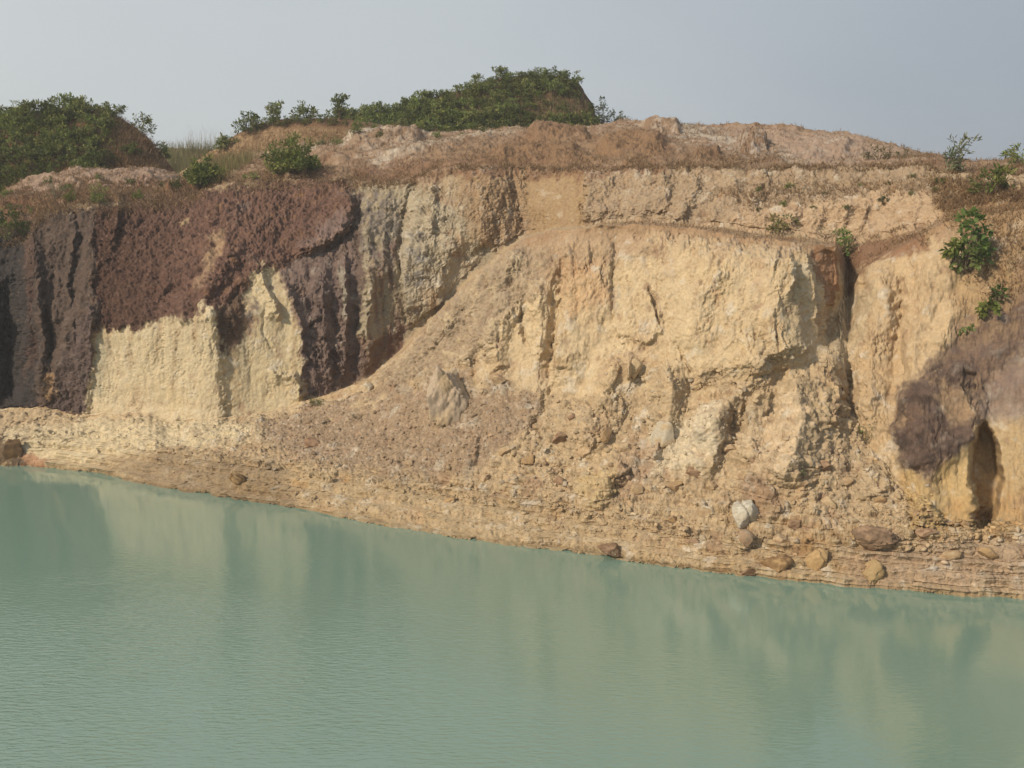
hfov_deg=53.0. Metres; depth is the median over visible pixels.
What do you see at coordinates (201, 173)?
round bush
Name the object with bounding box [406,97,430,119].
saddle shrub
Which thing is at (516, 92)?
mound shrub
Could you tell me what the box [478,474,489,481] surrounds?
boulder
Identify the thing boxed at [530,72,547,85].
mound shrub
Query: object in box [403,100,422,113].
mound shrub
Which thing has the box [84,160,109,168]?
hill shrub
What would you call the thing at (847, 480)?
boulder
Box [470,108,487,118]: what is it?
mound shrub
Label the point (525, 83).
mound shrub
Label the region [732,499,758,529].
boulder
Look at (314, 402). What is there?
weed
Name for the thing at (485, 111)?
mound shrub
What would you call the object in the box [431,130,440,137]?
dune shrub
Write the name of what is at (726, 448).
boulder
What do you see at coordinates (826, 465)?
boulder
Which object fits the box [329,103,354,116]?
saddle shrub
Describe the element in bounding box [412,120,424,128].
dune shrub
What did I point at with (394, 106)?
saddle shrub
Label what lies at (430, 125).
shrub
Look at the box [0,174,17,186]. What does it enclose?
hill shrub
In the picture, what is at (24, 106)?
hill shrub
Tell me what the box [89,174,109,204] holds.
feathery shrub
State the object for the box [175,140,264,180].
tall grass
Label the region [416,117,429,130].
mound shrub
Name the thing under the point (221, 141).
skyline shrub
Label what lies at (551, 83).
mound shrub
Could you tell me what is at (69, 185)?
rim shrub
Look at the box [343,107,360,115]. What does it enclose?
saddle shrub
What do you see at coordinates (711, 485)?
boulder
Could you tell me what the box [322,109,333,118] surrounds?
saddle shrub
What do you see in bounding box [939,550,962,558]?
boulder
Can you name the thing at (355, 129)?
dune shrub
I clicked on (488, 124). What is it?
mound shrub
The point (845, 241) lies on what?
leafy shrub
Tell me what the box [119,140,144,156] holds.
hill shrub
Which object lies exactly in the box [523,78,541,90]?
mound shrub
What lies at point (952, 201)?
slope grass
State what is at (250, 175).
leafy shrub
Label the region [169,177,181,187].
rim shrub
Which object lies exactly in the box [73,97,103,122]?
hill shrub
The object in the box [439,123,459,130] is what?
mound shrub
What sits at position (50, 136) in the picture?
hill shrub
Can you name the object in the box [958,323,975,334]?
leafy plant
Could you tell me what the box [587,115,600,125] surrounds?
mound shrub
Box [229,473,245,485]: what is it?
boulder
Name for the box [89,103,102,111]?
hill shrub
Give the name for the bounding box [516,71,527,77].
mound shrub
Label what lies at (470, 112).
mound shrub
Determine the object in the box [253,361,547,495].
gravel
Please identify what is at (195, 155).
hill
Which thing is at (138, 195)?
rim shrub
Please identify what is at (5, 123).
hill shrub
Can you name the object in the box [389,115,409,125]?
saddle shrub
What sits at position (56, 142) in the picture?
undergrowth
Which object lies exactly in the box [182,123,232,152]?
grass plumes
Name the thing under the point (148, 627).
water
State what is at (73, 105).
hill shrub
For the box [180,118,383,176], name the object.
tan hill
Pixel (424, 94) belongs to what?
mound shrub
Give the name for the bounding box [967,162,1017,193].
leafy shrub
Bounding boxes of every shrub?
[0,104,8,117]
[0,110,14,123]
[0,113,21,132]
[0,131,7,141]
[0,141,19,161]
[0,165,29,191]
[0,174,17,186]
[0,202,31,239]
[1,105,29,126]
[1,189,12,196]
[5,121,32,144]
[6,99,31,113]
[9,203,22,208]
[10,167,23,180]
[13,142,42,160]
[16,149,45,170]
[17,113,46,133]
[19,104,38,115]
[22,98,53,121]
[30,167,47,174]
[33,129,66,152]
[33,132,50,142]
[33,154,53,170]
[36,98,69,124]
[39,96,62,111]
[40,113,72,133]
[42,175,52,183]
[44,180,67,199]
[45,161,62,172]
[50,139,75,157]
[53,92,81,111]
[54,127,76,142]
[56,108,76,121]
[60,95,88,114]
[60,184,74,189]
[62,189,78,201]
[65,123,78,137]
[65,127,89,146]
[67,155,96,167]
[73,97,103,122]
[76,113,106,132]
[76,150,105,166]
[79,128,97,140]
[79,134,102,150]
[83,125,118,146]
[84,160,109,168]
[88,192,104,202]
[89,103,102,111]
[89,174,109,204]
[90,148,120,167]
[93,112,117,130]
[98,101,118,118]
[101,103,127,115]
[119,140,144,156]
[124,178,135,183]
[129,111,157,136]
[132,189,143,198]
[155,140,171,158]
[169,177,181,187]
[213,132,237,149]
[230,110,264,134]
[242,171,260,179]
[261,117,274,127]
[264,100,283,121]
[274,116,288,127]
[287,114,299,122]
[288,100,321,122]
[300,116,311,124]
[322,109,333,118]
[327,113,339,125]
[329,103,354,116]
[330,92,349,119]
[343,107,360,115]
[349,125,361,134]
[352,119,363,127]
[356,106,374,116]
[359,103,375,112]
[362,101,382,115]
[362,110,378,126]
[369,102,387,120]
[374,130,383,137]
[375,112,393,118]
[379,102,402,115]
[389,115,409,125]
[393,118,407,125]
[397,96,414,113]
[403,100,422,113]
[405,111,418,122]
[406,96,424,106]
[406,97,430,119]
[410,92,421,102]
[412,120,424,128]
[414,89,436,105]
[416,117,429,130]
[422,115,440,130]
[425,97,445,114]
[428,115,450,131]
[429,108,454,125]
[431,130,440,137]
[432,89,444,98]
[439,118,456,129]
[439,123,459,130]
[442,90,458,107]
[445,108,461,122]
[449,124,466,130]
[450,100,463,109]
[451,83,463,92]
[453,114,466,127]
[455,89,467,98]
[456,97,477,109]
[456,106,474,122]
[459,80,479,92]
[465,123,480,129]
[467,83,484,98]
[469,72,485,85]
[469,114,486,127]
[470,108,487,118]
[472,98,486,108]
[473,83,491,96]
[477,126,489,131]
[478,96,489,103]
[479,109,500,124]
[480,121,499,128]
[482,108,492,117]
[484,77,496,83]
[484,82,499,93]
[484,102,504,116]
[488,89,507,100]
[489,65,513,81]
[490,96,507,107]
[494,110,506,123]
[495,117,510,128]
[499,102,518,120]
[500,71,515,81]
[501,77,514,88]
[504,84,521,96]
[504,110,524,126]
[505,97,518,105]
[512,102,530,116]
[515,71,535,88]
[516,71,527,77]
[516,77,535,95]
[516,115,532,124]
[523,69,536,77]
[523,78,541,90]
[523,111,535,118]
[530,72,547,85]
[535,67,548,74]
[537,81,550,91]
[542,68,554,80]
[544,78,565,94]
[545,111,555,118]
[547,65,565,79]
[550,112,571,121]
[555,83,568,95]
[556,74,571,85]
[558,112,578,124]
[560,68,584,84]
[566,85,575,96]
[567,113,584,123]
[570,90,581,97]
[571,83,581,90]
[574,119,589,125]
[581,108,596,125]
[585,101,596,111]
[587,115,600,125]
[595,96,618,122]
[614,110,627,120]
[765,212,799,234]
[833,227,856,260]
[859,144,893,159]
[877,194,889,204]
[893,145,914,157]
[937,235,968,265]
[949,206,996,274]
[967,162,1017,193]
[999,143,1023,163]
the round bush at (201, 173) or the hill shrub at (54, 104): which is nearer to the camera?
the round bush at (201, 173)
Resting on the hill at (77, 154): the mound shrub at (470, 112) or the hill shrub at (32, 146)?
the hill shrub at (32, 146)
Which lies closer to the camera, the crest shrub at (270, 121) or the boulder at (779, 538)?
the boulder at (779, 538)
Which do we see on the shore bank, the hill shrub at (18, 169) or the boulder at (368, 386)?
the boulder at (368, 386)
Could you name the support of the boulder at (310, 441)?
on the shore bank
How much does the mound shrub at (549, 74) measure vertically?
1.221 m
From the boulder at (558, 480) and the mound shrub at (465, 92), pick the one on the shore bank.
the boulder at (558, 480)
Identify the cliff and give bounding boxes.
[0,165,1023,521]
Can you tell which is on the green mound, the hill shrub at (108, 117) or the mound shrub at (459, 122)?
the mound shrub at (459, 122)
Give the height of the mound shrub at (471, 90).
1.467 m
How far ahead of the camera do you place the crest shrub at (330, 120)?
77.70 m
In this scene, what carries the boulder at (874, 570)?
on the shore bank
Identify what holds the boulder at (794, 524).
on the shore bank
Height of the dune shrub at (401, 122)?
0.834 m
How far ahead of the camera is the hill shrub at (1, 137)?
67.29 m
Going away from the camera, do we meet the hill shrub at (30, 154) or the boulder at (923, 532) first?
the boulder at (923, 532)
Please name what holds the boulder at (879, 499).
on the rubble
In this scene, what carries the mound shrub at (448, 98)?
on the green mound
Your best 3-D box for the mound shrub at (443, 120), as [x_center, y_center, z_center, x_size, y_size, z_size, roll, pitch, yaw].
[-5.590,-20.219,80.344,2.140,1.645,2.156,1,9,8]
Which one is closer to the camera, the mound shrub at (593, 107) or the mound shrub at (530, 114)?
the mound shrub at (530, 114)
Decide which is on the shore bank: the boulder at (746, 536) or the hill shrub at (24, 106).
the boulder at (746, 536)
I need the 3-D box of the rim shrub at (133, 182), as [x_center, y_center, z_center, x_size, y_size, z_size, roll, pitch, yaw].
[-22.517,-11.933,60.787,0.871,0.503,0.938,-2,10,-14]
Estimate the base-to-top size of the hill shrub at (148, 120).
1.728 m
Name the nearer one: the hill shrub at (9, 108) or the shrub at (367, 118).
the hill shrub at (9, 108)
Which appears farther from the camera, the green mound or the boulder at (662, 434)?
the green mound
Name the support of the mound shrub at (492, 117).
on the green mound
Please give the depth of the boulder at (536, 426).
42.22 m
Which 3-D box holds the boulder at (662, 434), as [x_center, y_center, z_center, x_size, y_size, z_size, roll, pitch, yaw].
[5.854,1.924,39.662,1.035,1.156,0.878,16,6,-11]
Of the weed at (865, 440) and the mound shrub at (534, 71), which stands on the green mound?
the mound shrub at (534, 71)
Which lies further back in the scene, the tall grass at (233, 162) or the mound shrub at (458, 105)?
the mound shrub at (458, 105)
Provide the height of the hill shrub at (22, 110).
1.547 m
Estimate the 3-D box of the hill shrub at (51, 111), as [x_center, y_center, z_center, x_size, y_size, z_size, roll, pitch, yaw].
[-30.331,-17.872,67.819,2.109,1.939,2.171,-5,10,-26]
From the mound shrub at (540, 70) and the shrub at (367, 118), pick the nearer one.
the shrub at (367, 118)
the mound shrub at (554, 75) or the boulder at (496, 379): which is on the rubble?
the boulder at (496, 379)
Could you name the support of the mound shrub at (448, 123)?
on the green mound
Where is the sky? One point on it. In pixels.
(914, 74)
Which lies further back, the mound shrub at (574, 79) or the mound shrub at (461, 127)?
the mound shrub at (574, 79)
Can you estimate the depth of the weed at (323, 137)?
70.29 m
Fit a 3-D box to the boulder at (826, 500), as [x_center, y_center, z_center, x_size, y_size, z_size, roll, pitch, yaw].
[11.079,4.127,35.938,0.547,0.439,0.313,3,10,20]
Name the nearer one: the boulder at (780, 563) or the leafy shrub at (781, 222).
the boulder at (780, 563)
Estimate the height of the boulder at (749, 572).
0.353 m
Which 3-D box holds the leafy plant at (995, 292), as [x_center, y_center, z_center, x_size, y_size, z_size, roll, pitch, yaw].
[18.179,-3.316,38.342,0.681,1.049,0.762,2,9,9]
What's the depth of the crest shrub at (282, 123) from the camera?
77.90 m
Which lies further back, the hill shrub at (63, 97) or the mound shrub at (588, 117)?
the mound shrub at (588, 117)
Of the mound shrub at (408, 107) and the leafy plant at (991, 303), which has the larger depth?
the mound shrub at (408, 107)
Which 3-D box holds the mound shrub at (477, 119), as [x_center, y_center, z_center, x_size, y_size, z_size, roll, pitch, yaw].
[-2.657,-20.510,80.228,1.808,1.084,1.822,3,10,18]
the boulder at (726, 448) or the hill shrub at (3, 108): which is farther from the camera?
the hill shrub at (3, 108)
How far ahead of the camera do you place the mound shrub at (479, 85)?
81.79 m
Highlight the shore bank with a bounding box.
[0,357,1023,599]
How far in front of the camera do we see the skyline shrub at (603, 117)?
83.26 m
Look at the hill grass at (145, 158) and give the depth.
67.22 m
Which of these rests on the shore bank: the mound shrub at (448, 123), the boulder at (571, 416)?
the boulder at (571, 416)
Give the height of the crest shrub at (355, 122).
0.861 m
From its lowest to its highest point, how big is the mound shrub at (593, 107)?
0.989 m
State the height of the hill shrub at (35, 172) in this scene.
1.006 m
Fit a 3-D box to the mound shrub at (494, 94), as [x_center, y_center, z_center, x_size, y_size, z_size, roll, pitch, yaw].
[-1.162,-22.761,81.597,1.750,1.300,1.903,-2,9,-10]
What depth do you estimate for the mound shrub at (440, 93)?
82.82 m
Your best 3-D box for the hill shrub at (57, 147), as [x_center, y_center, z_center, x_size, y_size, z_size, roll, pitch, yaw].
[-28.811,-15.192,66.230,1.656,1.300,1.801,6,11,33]
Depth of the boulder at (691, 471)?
38.18 m
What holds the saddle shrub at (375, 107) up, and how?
on the green mound
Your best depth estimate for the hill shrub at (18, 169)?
65.57 m
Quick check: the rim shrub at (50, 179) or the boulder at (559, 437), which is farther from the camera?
the rim shrub at (50, 179)
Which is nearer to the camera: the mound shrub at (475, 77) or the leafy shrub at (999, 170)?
the leafy shrub at (999, 170)
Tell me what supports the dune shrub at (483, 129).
on the plateau
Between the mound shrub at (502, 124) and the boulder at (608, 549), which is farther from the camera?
the mound shrub at (502, 124)
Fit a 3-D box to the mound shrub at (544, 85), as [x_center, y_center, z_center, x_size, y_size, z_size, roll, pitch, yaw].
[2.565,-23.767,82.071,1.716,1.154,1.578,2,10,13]
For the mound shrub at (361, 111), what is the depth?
82.62 m
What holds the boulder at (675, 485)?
on the shore bank
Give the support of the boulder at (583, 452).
on the shore bank
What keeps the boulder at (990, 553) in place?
on the shore bank
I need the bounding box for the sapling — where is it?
[942,132,982,171]
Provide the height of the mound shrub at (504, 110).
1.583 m
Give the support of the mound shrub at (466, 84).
on the green mound
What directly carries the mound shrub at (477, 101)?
on the green mound
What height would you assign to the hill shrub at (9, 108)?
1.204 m
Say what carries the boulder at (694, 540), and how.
on the shore bank
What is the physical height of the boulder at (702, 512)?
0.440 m
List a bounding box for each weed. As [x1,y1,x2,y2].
[309,397,323,406]
[315,133,346,144]
[809,226,840,238]
[857,425,873,443]
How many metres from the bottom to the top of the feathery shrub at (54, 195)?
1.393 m
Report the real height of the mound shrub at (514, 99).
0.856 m
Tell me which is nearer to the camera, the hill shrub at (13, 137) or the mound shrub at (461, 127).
the hill shrub at (13, 137)
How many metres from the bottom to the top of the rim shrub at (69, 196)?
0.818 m
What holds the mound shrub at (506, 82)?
on the green mound
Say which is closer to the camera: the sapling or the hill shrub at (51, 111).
the sapling
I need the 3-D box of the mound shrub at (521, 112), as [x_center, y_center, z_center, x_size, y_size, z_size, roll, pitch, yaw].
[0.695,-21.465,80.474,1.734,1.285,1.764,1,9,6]
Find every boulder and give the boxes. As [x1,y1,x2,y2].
[2,439,22,459]
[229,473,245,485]
[304,437,319,447]
[325,474,333,483]
[363,382,373,391]
[404,460,413,465]
[426,365,469,426]
[444,497,454,502]
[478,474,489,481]
[491,373,506,384]
[497,446,510,455]
[521,455,534,464]
[532,423,540,430]
[551,431,567,443]
[553,476,563,484]
[567,413,574,420]
[576,446,591,457]
[597,543,620,556]
[600,427,611,442]
[618,442,630,451]
[630,484,643,493]
[631,358,642,379]
[650,420,675,447]
[666,515,676,522]
[667,481,682,491]
[685,466,700,478]
[685,538,698,542]
[696,508,712,516]
[704,481,716,489]
[722,444,735,452]
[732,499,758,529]
[739,529,753,547]
[740,568,755,575]
[759,554,793,572]
[772,534,787,542]
[788,519,800,528]
[804,548,828,570]
[820,460,830,470]
[821,496,835,508]
[841,475,853,486]
[851,524,901,550]
[861,559,884,583]
[874,496,886,502]
[915,528,937,537]
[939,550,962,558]
[976,546,998,558]
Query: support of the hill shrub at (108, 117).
on the hill at (77, 154)
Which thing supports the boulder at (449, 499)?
on the rubble
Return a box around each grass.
[0,116,1023,247]
[0,168,199,236]
[91,105,172,171]
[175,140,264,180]
[593,169,1023,307]
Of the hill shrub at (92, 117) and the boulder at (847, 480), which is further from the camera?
the hill shrub at (92, 117)
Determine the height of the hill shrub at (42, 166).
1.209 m
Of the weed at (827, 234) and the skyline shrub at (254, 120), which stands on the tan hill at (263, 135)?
the skyline shrub at (254, 120)
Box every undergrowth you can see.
[0,108,123,185]
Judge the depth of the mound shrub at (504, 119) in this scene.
80.04 m
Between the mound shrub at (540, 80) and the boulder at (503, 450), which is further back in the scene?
the mound shrub at (540, 80)
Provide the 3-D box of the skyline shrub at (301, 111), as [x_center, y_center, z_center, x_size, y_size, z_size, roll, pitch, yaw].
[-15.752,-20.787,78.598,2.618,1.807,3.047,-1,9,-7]
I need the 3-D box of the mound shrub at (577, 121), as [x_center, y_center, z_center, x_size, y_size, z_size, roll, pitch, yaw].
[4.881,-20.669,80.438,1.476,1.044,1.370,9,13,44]
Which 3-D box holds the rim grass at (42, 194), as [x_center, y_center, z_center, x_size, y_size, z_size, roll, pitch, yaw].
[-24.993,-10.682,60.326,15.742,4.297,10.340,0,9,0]
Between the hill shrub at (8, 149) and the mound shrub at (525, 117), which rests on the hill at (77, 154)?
the hill shrub at (8, 149)
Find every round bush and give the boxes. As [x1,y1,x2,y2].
[181,152,227,186]
[260,131,323,174]
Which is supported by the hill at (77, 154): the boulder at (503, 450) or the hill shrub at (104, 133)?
the hill shrub at (104, 133)
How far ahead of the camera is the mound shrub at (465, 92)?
82.30 m
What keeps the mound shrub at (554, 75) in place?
on the green mound
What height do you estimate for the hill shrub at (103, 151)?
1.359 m
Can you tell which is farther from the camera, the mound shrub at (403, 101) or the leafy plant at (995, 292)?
the mound shrub at (403, 101)
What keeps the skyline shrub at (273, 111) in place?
on the tan hill at (263, 135)
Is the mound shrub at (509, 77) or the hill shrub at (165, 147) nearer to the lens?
the hill shrub at (165, 147)
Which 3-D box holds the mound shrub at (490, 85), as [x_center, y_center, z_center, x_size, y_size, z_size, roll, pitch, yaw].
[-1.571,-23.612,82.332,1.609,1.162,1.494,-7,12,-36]
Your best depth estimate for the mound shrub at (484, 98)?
81.32 m
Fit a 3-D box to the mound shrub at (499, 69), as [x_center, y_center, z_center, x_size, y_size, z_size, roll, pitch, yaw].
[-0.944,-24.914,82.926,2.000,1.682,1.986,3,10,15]
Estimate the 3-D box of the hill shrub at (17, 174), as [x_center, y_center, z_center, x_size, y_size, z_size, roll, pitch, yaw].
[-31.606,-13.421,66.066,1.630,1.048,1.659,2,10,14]
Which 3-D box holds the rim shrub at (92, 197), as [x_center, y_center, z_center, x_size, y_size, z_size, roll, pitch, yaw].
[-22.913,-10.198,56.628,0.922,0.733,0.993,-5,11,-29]
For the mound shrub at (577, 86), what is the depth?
82.58 m
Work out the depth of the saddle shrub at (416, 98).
82.51 m
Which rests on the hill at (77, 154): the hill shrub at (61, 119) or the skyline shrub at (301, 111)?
the hill shrub at (61, 119)
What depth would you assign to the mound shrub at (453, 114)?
80.33 m
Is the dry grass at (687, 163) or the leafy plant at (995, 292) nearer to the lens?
the leafy plant at (995, 292)
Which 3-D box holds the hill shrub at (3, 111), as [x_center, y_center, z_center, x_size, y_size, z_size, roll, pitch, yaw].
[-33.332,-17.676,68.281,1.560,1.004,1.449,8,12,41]
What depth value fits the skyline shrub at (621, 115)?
83.67 m
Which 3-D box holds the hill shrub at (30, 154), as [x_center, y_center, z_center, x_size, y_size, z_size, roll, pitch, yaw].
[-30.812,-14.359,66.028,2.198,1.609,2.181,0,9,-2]
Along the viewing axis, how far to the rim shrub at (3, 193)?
61.34 m
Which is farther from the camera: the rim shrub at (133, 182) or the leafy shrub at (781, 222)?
the rim shrub at (133, 182)
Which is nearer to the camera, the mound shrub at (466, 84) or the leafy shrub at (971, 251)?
the leafy shrub at (971, 251)
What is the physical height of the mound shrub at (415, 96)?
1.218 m
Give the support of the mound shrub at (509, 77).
on the green mound
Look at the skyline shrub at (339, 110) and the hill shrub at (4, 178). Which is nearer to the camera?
the hill shrub at (4, 178)
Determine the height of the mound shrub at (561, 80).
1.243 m
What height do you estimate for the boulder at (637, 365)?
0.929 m
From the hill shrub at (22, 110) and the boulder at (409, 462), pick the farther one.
the hill shrub at (22, 110)
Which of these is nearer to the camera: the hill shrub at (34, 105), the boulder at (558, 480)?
the boulder at (558, 480)
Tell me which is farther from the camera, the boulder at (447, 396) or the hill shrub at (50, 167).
the hill shrub at (50, 167)
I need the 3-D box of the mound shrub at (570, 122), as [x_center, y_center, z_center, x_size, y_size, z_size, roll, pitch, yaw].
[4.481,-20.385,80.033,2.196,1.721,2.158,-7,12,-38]
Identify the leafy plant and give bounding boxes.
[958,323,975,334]
[973,296,1000,318]
[989,283,1009,304]
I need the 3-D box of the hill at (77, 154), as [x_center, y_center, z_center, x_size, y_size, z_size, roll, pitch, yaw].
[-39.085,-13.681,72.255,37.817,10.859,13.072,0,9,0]
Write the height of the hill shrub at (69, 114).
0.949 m
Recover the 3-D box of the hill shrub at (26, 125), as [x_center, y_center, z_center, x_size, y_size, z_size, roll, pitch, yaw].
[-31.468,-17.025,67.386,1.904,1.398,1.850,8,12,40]
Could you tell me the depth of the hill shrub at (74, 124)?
66.76 m
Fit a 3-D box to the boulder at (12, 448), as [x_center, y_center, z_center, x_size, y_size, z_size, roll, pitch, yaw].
[-24.529,3.338,50.491,0.930,1.271,0.774,-3,10,-19]
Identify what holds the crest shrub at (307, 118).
on the tan hill at (263, 135)
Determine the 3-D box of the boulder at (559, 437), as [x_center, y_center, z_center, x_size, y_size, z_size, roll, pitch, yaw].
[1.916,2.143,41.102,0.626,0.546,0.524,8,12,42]
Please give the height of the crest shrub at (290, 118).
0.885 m
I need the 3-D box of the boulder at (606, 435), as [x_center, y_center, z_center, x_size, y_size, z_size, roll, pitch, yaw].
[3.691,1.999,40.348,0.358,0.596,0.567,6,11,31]
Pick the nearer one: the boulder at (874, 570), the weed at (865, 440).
the boulder at (874, 570)
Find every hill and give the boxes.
[0,109,174,190]
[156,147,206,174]
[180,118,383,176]
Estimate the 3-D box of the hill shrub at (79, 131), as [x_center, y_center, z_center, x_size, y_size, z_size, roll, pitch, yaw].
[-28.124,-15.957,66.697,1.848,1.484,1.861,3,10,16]
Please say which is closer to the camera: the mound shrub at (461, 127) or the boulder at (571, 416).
the boulder at (571, 416)
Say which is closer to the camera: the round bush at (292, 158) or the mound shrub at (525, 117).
the round bush at (292, 158)
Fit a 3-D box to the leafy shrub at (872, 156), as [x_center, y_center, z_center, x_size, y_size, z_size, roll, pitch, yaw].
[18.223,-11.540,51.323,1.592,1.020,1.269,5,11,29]
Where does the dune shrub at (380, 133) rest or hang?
on the plateau
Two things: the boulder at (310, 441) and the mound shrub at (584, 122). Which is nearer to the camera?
the boulder at (310, 441)
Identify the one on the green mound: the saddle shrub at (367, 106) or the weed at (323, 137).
the saddle shrub at (367, 106)
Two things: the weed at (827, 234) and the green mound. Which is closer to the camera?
the weed at (827, 234)
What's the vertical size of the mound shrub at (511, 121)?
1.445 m
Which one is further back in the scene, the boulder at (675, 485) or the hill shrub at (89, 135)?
the hill shrub at (89, 135)
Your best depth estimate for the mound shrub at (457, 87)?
83.31 m
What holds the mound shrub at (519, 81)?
on the green mound
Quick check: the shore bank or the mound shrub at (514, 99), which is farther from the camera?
the mound shrub at (514, 99)
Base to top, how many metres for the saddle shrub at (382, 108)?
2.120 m
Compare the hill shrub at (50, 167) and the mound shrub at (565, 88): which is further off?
the mound shrub at (565, 88)
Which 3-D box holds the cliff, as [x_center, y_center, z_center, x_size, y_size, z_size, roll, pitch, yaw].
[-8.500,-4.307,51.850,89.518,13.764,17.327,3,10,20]
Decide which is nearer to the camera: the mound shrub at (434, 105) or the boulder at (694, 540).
the boulder at (694, 540)
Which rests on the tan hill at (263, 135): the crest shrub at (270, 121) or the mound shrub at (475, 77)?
the crest shrub at (270, 121)
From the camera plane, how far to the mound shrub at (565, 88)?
81.44 m
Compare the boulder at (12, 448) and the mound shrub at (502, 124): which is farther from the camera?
the mound shrub at (502, 124)
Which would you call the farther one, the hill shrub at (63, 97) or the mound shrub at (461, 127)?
the mound shrub at (461, 127)
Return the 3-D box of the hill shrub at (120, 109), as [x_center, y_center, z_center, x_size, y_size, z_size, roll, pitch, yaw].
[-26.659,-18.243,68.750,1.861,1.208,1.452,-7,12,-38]
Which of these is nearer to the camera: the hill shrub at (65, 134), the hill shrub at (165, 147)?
the hill shrub at (65, 134)
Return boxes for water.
[0,465,1023,767]
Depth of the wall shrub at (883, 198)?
47.60 m
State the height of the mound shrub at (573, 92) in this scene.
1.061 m
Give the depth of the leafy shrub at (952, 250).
39.00 m
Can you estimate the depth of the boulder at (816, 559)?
34.34 m
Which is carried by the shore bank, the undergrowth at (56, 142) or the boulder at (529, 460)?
the boulder at (529, 460)
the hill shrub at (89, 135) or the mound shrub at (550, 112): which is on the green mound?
the mound shrub at (550, 112)
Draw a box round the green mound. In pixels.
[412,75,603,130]
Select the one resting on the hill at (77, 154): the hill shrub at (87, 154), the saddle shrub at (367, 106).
the hill shrub at (87, 154)
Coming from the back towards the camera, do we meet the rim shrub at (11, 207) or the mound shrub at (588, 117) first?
the mound shrub at (588, 117)
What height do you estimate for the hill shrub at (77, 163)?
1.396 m
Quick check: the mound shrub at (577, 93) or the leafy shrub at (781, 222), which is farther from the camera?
the mound shrub at (577, 93)
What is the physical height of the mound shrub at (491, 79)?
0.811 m
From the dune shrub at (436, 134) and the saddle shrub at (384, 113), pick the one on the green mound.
the saddle shrub at (384, 113)
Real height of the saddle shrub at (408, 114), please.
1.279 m
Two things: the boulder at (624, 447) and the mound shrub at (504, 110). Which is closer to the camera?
the boulder at (624, 447)
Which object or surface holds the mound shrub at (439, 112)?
on the green mound
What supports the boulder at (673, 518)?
on the rubble
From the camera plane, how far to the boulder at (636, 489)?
38.42 m
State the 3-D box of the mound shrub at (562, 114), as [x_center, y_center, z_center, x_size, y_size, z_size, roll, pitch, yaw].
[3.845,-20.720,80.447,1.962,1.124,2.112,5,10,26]
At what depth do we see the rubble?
38.97 m
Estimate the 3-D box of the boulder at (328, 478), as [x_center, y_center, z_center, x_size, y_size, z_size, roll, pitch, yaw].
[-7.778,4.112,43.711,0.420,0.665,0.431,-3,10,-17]
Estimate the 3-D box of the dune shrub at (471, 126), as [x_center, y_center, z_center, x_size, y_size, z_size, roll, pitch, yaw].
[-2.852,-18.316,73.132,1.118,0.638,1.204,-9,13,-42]
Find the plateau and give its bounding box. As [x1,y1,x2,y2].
[0,115,1023,237]
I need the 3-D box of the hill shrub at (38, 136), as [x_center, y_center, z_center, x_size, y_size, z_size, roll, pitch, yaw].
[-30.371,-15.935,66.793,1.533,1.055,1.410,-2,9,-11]
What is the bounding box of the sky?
[0,0,1023,160]
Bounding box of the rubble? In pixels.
[0,337,1023,581]
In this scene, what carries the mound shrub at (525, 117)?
on the green mound
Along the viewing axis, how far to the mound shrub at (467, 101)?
81.09 m
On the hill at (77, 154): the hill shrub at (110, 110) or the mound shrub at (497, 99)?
the hill shrub at (110, 110)
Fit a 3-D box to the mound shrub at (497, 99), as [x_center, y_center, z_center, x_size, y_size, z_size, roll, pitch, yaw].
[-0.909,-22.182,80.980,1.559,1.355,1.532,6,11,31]
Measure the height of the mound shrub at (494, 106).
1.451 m
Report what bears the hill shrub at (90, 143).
on the hill at (77, 154)
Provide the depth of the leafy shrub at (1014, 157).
48.30 m
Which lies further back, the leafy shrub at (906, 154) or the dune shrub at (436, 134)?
the dune shrub at (436, 134)

